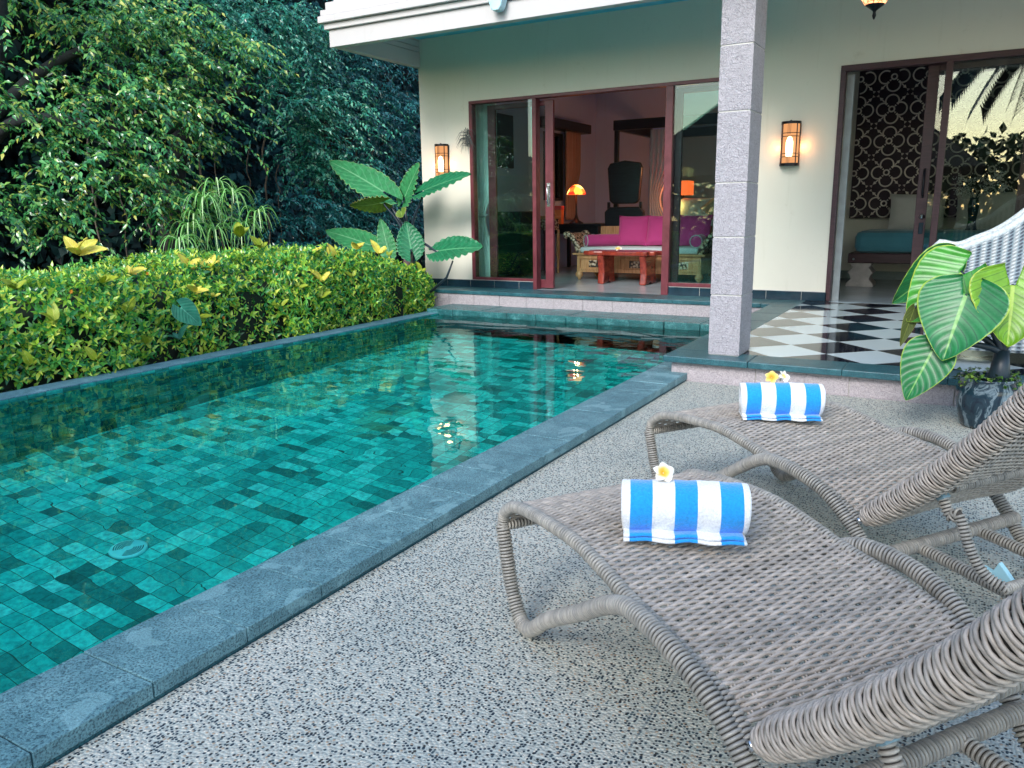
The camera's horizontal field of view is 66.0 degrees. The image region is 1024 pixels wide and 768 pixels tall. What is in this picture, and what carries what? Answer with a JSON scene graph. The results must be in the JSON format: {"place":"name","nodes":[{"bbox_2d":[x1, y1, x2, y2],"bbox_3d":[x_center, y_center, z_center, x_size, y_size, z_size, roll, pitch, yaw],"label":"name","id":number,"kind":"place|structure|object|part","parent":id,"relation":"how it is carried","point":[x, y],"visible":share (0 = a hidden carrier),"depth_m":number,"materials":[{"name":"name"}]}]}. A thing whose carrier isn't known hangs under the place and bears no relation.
{"place":"outdoors","nodes":[
{"label":"outdoors","id":0,"kind":"place"},
{"bbox_2d":[0,314,708,693],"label":"pool water","id":1,"kind":"structure","parent":0,"point":[130,502],"depth_m":4.43,"materials":[{"name":"teal liquid"}]},
{"bbox_2d":[46,381,1023,767],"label":"pool deck","id":2,"kind":"structure","parent":0,"point":[424,653],"depth_m":2.14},
{"bbox_2d":[495,468,1023,767],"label":"sun lounger","id":3,"kind":"object","parent":2,"relation":"on","point":[968,662],"visible":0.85,"depth_m":1.63,"materials":[{"name":"beige wicker"}]},
{"bbox_2d":[621,479,751,545],"bbox_3d":[0.423,0.305,1.938,0.307,0.130,0.149,1,12,8],"label":"rolled towel","id":4,"kind":"object","parent":3,"relation":"on","point":[713,513],"visible":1,"depth_m":1.90,"materials":[{"name":"fabric"}]},
{"bbox_2d":[653,462,673,481],"bbox_3d":[0.375,0.216,1.940,0.048,0.045,0.044,-9,15,-32],"label":"frangipani","id":5,"kind":"object","parent":4,"relation":"on","point":[664,471],"visible":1,"depth_m":1.94,"materials":[{"name":"white plant"}]},
{"bbox_2d":[644,383,1023,641],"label":"sun lounger","id":6,"kind":"object","parent":2,"relation":"on","point":[989,462],"visible":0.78,"depth_m":2.52,"materials":[{"name":"grey wicker"}]},
{"bbox_2d":[739,382,825,421],"bbox_3d":[1.029,0.061,3.019,0.307,0.130,0.149,1,12,8],"label":"rolled towel","id":7,"kind":"object","parent":6,"relation":"on","point":[776,401],"visible":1,"depth_m":2.98,"materials":[{"name":"blue fabric"}]},
{"bbox_2d":[765,371,778,382],"bbox_3d":[0.998,-0.027,3.030,0.045,0.046,0.042,-4,13,-14],"label":"frangipani","id":8,"kind":"object","parent":7,"relation":"on","point":[772,376],"visible":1,"depth_m":3.03,"materials":[{"name":"yellow plant"}]},
{"bbox_2d":[779,371,789,381],"bbox_3d":[1.046,-0.029,3.027,0.040,0.044,0.048,4,13,22],"label":"frangipani","id":9,"kind":"object","parent":7,"relation":"on","point":[784,376],"visible":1,"depth_m":3.03,"materials":[{"name":"white plant"}]},
{"bbox_2d":[892,243,1023,428],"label":"potted plant","id":10,"kind":"object","parent":2,"relation":"on","point":[953,308],"visible":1,"depth_m":4.18,"materials":[{"name":"green plant"}]},
{"bbox_2d":[540,216,560,272],"bbox_3d":[0.499,-2.360,13.355,0.570,0.950,0.360,6,14,29],"label":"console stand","id":11,"kind":"object","parent":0,"point":[543,222],"visible":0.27,"depth_m":13.26,"materials":[{"name":"brown wood"}]},
{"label":"garden soil","id":12,"kind":"structure","parent":0,"visible":0},
{"bbox_2d":[0,0,171,295],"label":"wood","id":13,"kind":"object","parent":12,"relation":"on","point":[57,254],"visible":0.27,"depth_m":12.98,"materials":[{"name":"green plant"}]},
{"bbox_2d":[0,0,302,269],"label":"fig tree","id":14,"kind":"object","parent":12,"relation":"on","point":[142,29],"visible":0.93,"depth_m":9.07,"materials":[{"name":"green plant"}]},
{"bbox_2d":[0,0,424,275],"bbox_3d":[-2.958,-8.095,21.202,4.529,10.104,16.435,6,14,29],"label":"misty wood","id":15,"kind":"object","parent":12,"relation":"on","point":[230,163],"visible":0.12,"depth_m":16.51,"materials":[{"name":"green plant"}]},
{"bbox_2d":[94,0,411,76],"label":"canopy","id":16,"kind":"object","parent":15,"relation":"attached to","point":[322,4],"visible":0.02,"depth_m":15.11,"materials":[{"name":"green plant"}]},
{"bbox_2d":[10,245,425,300],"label":"undergrowth","id":17,"kind":"object","parent":12,"relation":"on","point":[421,260],"visible":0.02,"depth_m":13.66,"materials":[{"name":"green plant"}]},
{"bbox_2d":[0,222,436,392],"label":"hedge","id":18,"kind":"object","parent":12,"relation":"on","point":[99,322],"visible":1,"depth_m":7.37,"materials":[{"name":"green plant"}]},
{"bbox_2d":[265,271,313,304],"bbox_3d":[-2.372,-1.016,8.394,0.417,0.380,0.651,6,14,29],"label":"umbrella papyrus","id":19,"kind":"object","parent":18,"relation":"in","point":[279,272],"visible":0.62,"depth_m":8.22,"materials":[{"name":"green plant"}]},
{"bbox_2d":[158,176,280,281],"bbox_3d":[-3.430,-1.544,9.033,0.897,1.668,1.616,6,14,29],"label":"umbrella papyrus","id":20,"kind":"object","parent":12,"relation":"on","point":[233,192],"visible":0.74,"depth_m":9.03,"materials":[{"name":"green plant"}]},
{"bbox_2d":[0,313,438,402],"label":"pool basin","id":21,"kind":"object","parent":12,"relation":"in","point":[199,361],"depth_m":6.96,"materials":[{"name":"teal tile"}]},
{"bbox_2d":[38,380,685,767],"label":"kerb bed","id":22,"kind":"object","parent":21,"relation":"on","point":[90,738],"depth_m":2.40,"materials":[{"name":"grey stone"}]},
{"bbox_2d":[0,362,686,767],"bbox_3d":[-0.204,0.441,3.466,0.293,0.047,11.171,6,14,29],"label":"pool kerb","id":23,"kind":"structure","parent":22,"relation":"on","point":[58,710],"depth_m":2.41,"materials":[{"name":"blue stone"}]},
{"bbox_2d":[129,0,415,282],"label":"fig tree","id":24,"kind":"object","parent":12,"relation":"on","point":[242,19],"visible":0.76,"depth_m":11.96,"materials":[{"name":"green plant"}]},
{"bbox_2d":[225,185,412,271],"bbox_3d":[-2.947,-2.360,13.111,2.379,1.857,3.256,6,14,29],"label":"fig tree","id":25,"kind":"object","parent":12,"relation":"on","point":[331,214],"visible":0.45,"depth_m":12.55,"materials":[{"name":"green plant"}]},
{"bbox_2d":[263,0,424,269],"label":"fig tree","id":26,"kind":"object","parent":12,"relation":"on","point":[398,103],"visible":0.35,"depth_m":14.21,"materials":[{"name":"green plant"}]},
{"bbox_2d":[326,160,482,292],"bbox_3d":[-1.577,-2.020,10.634,2.852,2.073,0.532,8,15,36],"label":"elephant ear plant","id":27,"kind":"object","parent":12,"relation":"on","point":[373,184],"visible":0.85,"depth_m":10.64,"materials":[{"name":"green plant"}]},
{"bbox_2d":[317,0,1023,406],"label":"villa","id":28,"kind":"object","parent":12,"relation":"on","point":[775,292],"visible":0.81,"depth_m":8.86,"materials":[{"name":"paint"}]},
{"bbox_2d":[434,143,449,174],"bbox_3d":[-0.980,-3.074,10.877,0.208,0.485,0.134,6,14,29],"label":"wall lamp","id":29,"kind":"object","parent":28,"relation":"attached to","point":[442,162],"visible":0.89,"depth_m":10.87,"materials":[{"name":"metal"}]},
{"bbox_2d":[456,127,474,152],"bbox_3d":[-0.615,-3.274,10.627,0.322,0.354,0.046,6,14,29],"label":"air plant","id":30,"kind":"object","parent":28,"relation":"attached to","point":[466,138],"visible":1,"depth_m":10.60,"materials":[{"name":"grey plant"}]},
{"bbox_2d":[476,103,496,276],"bbox_3d":[-0.347,-2.687,11.096,0.348,2.560,0.060,6,14,29],"label":"curtain","id":31,"kind":"object","parent":28,"relation":"hanging from","point":[482,174],"visible":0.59,"depth_m":11.09,"materials":[{"name":"teal fabric"}]},
{"bbox_2d":[497,113,513,168],"bbox_3d":[-0.104,-3.877,12.599,0.034,0.820,0.480,6,14,29],"label":"wall picture","id":32,"kind":"object","parent":28,"relation":"attached to","point":[505,150],"depth_m":12.56,"materials":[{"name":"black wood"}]},
{"bbox_2d":[498,211,532,274],"bbox_3d":[0.111,-2.302,12.828,0.462,0.990,0.600,6,14,29],"label":"cabinet","id":33,"kind":"object","parent":28,"relation":"on","point":[515,242],"visible":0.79,"depth_m":12.59,"materials":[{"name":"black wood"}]},
{"bbox_3d":[0.220,-2.254,12.601,0.041,0.950,0.287,6,14,29],"label":"cabinet door","id":34,"kind":"part","parent":33,"relation":"part of","materials":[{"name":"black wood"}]},
{"bbox_3d":[0.366,-2.310,12.849,0.041,0.950,0.287,6,14,29],"label":"cabinet door","id":35,"kind":"part","parent":33,"relation":"part of","materials":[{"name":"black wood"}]},
{"bbox_2d":[487,100,554,287],"bbox_3d":[0.107,-2.506,10.564,0.990,2.400,0.099,6,14,29],"label":"sliding door","id":36,"kind":"structure","parent":28,"relation":"in","point":[549,282],"depth_m":10.53,"materials":[{"name":"red wood"}]},
{"bbox_2d":[543,131,562,200],"bbox_3d":[0.726,-3.886,14.118,0.070,1.170,0.700,6,14,29],"label":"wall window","id":37,"kind":"structure","parent":28,"relation":"attached to","point":[559,158],"depth_m":14.27,"materials":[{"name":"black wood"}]},
{"bbox_2d":[543,131,562,200],"bbox_3d":[0.726,-3.886,14.118,0.070,1.170,0.700,6,14,29],"label":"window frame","id":38,"kind":"structure","parent":37,"relation":"in","point":[559,137],"depth_m":14.27,"materials":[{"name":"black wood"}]},
{"bbox_2d":[540,116,590,134],"bbox_3d":[0.941,-4.622,14.121,0.240,0.160,1.800,6,14,29],"label":"pelmet","id":39,"kind":"object","parent":28,"relation":"attached to","point":[562,125],"visible":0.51,"depth_m":14.05,"materials":[{"name":"black wood"}]},
{"bbox_2d":[565,131,580,219],"bbox_3d":[1.134,-3.846,14.614,0.060,1.571,0.624,6,14,29],"label":"curtain","id":40,"kind":"object","parent":39,"relation":"hanging from","point":[572,156],"visible":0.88,"depth_m":14.52,"materials":[{"name":"orange fabric"}]},
{"bbox_2d":[543,223,604,270],"bbox_3d":[1.270,-2.453,14.062,1.140,0.810,1.100,6,14,29],"label":"writing desk","id":41,"kind":"object","parent":28,"relation":"on","point":[593,228],"visible":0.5,"depth_m":13.61,"materials":[{"name":"black wood"}]},
{"bbox_2d":[555,206,563,223],"bbox_3d":[0.747,-2.919,13.615,0.270,0.305,0.210,3,13,18],"label":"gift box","id":42,"kind":"object","parent":41,"relation":"on","point":[559,210],"visible":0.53,"depth_m":13.50,"materials":[{"name":"orange"}]},
{"bbox_2d":[567,185,585,223],"bbox_3d":[1.105,-3.087,13.543,0.330,0.655,0.330,6,14,29],"label":"table lamp","id":43,"kind":"object","parent":41,"relation":"on","point":[576,190],"visible":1,"depth_m":13.44,"materials":[{"name":"yellow glass"}]},
{"bbox_2d":[583,250,661,285],"bbox_3d":[1.619,-1.665,11.233,1.205,0.465,0.552,6,14,29],"label":"coffee table","id":44,"kind":"object","parent":28,"relation":"on","point":[647,259],"visible":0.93,"depth_m":11.12,"materials":[{"name":"red wood"}]},
{"bbox_2d":[605,160,644,273],"bbox_3d":[1.965,-2.796,13.222,0.679,1.820,0.600,6,14,29],"label":"back chair","id":45,"kind":"object","parent":28,"relation":"on","point":[625,179],"visible":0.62,"depth_m":12.91,"materials":[{"name":"black wood"}]},
{"bbox_2d":[563,226,713,282],"bbox_3d":[2.006,-1.967,11.840,2.417,0.786,0.815,6,14,29],"label":"carved sofa","id":46,"kind":"object","parent":28,"relation":"on","point":[697,262],"visible":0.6,"depth_m":11.59,"materials":[{"name":"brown wood"}]},
{"bbox_2d":[583,234,624,246],"bbox_3d":[1.442,-2.201,12.066,0.687,0.186,0.186,-5,13,-17],"label":"bolster","id":47,"kind":"object","parent":46,"relation":"on","point":[594,240],"visible":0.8,"depth_m":11.98,"materials":[{"name":"fabric"}]},
{"bbox_2d":[617,215,650,245],"bbox_3d":[1.849,-2.335,12.000,0.500,0.470,0.150,5,0,26],"label":"cushion","id":48,"kind":"object","parent":46,"relation":"on","point":[633,230],"visible":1,"depth_m":11.93,"materials":[{"name":"fabric"}]},
{"bbox_2d":[645,215,662,245],"bbox_3d":[2.248,-2.292,11.775,0.500,0.470,0.150,6,0,28],"label":"cushion","id":49,"kind":"object","parent":46,"relation":"on","point":[654,234],"visible":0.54,"depth_m":11.77,"materials":[{"name":"fabric"}]},
{"bbox_2d":[679,215,712,245],"bbox_3d":[2.673,-2.245,11.536,0.500,0.470,0.150,7,1,32],"label":"cushion","id":50,"kind":"object","parent":46,"relation":"on","point":[690,226],"visible":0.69,"depth_m":11.48,"materials":[{"name":"fabric"}]},
{"bbox_2d":[690,234,705,247],"bbox_3d":[2.688,-2.056,11.323,0.186,0.186,0.480,5,13,23],"label":"bolster","id":51,"kind":"object","parent":46,"relation":"on","point":[696,241],"visible":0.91,"depth_m":11.12,"materials":[{"name":"fabric"}]},
{"bbox_2d":[613,113,717,273],"bbox_3d":[3.408,-3.206,13.463,2.810,2.480,2.000,6,14,29],"label":"canopy bed","id":52,"kind":"object","parent":28,"relation":"on","point":[642,127],"visible":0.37,"depth_m":12.89,"materials":[{"name":"wood"}]},
{"bbox_2d":[680,198,712,225],"bbox_3d":[2.991,-2.721,12.459,0.750,0.480,0.200,5,-7,24],"label":"bed pillow","id":53,"kind":"object","parent":52,"relation":"on","point":[691,206],"visible":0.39,"depth_m":12.42,"materials":[{"name":"yellow fabric"}]},
{"bbox_2d":[700,197,713,219],"bbox_3d":[3.338,-2.720,12.195,0.600,0.600,0.200,-42,-12,15],"label":"bed pillow","id":54,"kind":"object","parent":52,"relation":"on","point":[707,208],"visible":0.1,"depth_m":12.22,"materials":[{"name":"beige fabric"}]},
{"bbox_2d":[681,181,693,198],"bbox_3d":[2.708,-2.525,12.752,0.560,1.470,0.400,6,14,29],"label":"bedside lamp","id":55,"kind":"object","parent":28,"relation":"on","point":[687,187],"visible":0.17,"depth_m":12.46,"materials":[{"name":"orange fabric"}]},
{"bbox_2d":[671,85,718,281],"bbox_3d":[2.359,-2.267,9.327,0.950,2.400,0.045,6,14,29],"label":"sliding door","id":56,"kind":"structure","parent":28,"relation":"in","point":[680,91],"depth_m":9.45,"materials":[{"name":"brown wood"}]},
{"bbox_2d":[779,120,801,165],"bbox_3d":[3.035,-2.635,8.615,0.208,0.485,0.134,6,14,29],"label":"wall lamp","id":57,"kind":"object","parent":28,"relation":"attached to","point":[790,143],"visible":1,"depth_m":8.61,"materials":[{"name":"metal"}]},
{"bbox_2d":[862,0,886,19],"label":"hanging lantern","id":58,"kind":"object","parent":28,"relation":"hanging from","point":[874,6],"visible":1,"depth_m":5.80,"materials":[{"name":"metal"}]},
{"bbox_2d":[846,229,989,286],"bbox_3d":[6.143,-1.605,10.078,3.295,0.720,1.259,6,14,29],"label":"platform bed","id":59,"kind":"object","parent":28,"relation":"on","point":[888,246],"visible":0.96,"depth_m":10.17,"materials":[{"name":"teal wood"}]},
{"bbox_2d":[887,192,947,228],"bbox_3d":[5.470,-2.321,10.654,0.700,0.520,0.200,6,2,29],"label":"bed pillow","id":60,"kind":"object","parent":59,"relation":"on","point":[902,212],"visible":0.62,"depth_m":10.63,"materials":[{"name":"grey fabric"}]},
{"bbox_2d":[952,167,1012,229],"bbox_3d":[5.810,-2.317,9.879,0.679,0.763,0.611,2,13,12],"label":"flower vase","id":61,"kind":"object","parent":59,"relation":"on","point":[973,206],"visible":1,"depth_m":9.80,"materials":[{"name":"black plant"}]},
{"bbox_2d":[954,191,1016,228],"bbox_3d":[6.164,-2.245,10.263,0.700,0.520,0.200,6,2,29],"label":"bed pillow","id":62,"kind":"object","parent":59,"relation":"on","point":[996,209],"visible":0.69,"depth_m":10.17,"materials":[{"name":"grey fabric"}]},
{"bbox_2d":[848,57,1023,217],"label":"lattice panel","id":63,"kind":"object","parent":28,"relation":"attached to","point":[985,131],"visible":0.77,"depth_m":10.62,"materials":[{"name":"black metal"}]},
{"bbox_2d":[910,57,1023,266],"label":"sliding door","id":64,"kind":"structure","parent":28,"relation":"in","point":[933,70],"depth_m":8.08,"materials":[{"name":"brown wood"}]},
{"bbox_2d":[923,208,1023,352],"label":"wicker chair","id":65,"kind":"object","parent":28,"relation":"on","point":[1003,242],"visible":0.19,"depth_m":4.95,"materials":[{"name":"white wicker"}]},
{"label":"end wall","id":66,"kind":"structure","parent":0,"visible":0},
{"bbox_2d":[427,304,709,330],"bbox_3d":[0.805,-0.804,9.493,4.070,0.093,0.596,6,14,29],"label":"end coping","id":67,"kind":"object","parent":66,"relation":"on","point":[638,320],"visible":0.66,"depth_m":9.33,"materials":[{"name":"tile"}]},
{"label":"coping wall","id":68,"kind":"structure","parent":0,"visible":0},
{"bbox_2d":[0,311,437,400],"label":"coping","id":69,"kind":"object","parent":68,"relation":"on","point":[71,382],"visible":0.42,"depth_m":7.02,"materials":[{"name":"stone"}]}
]}

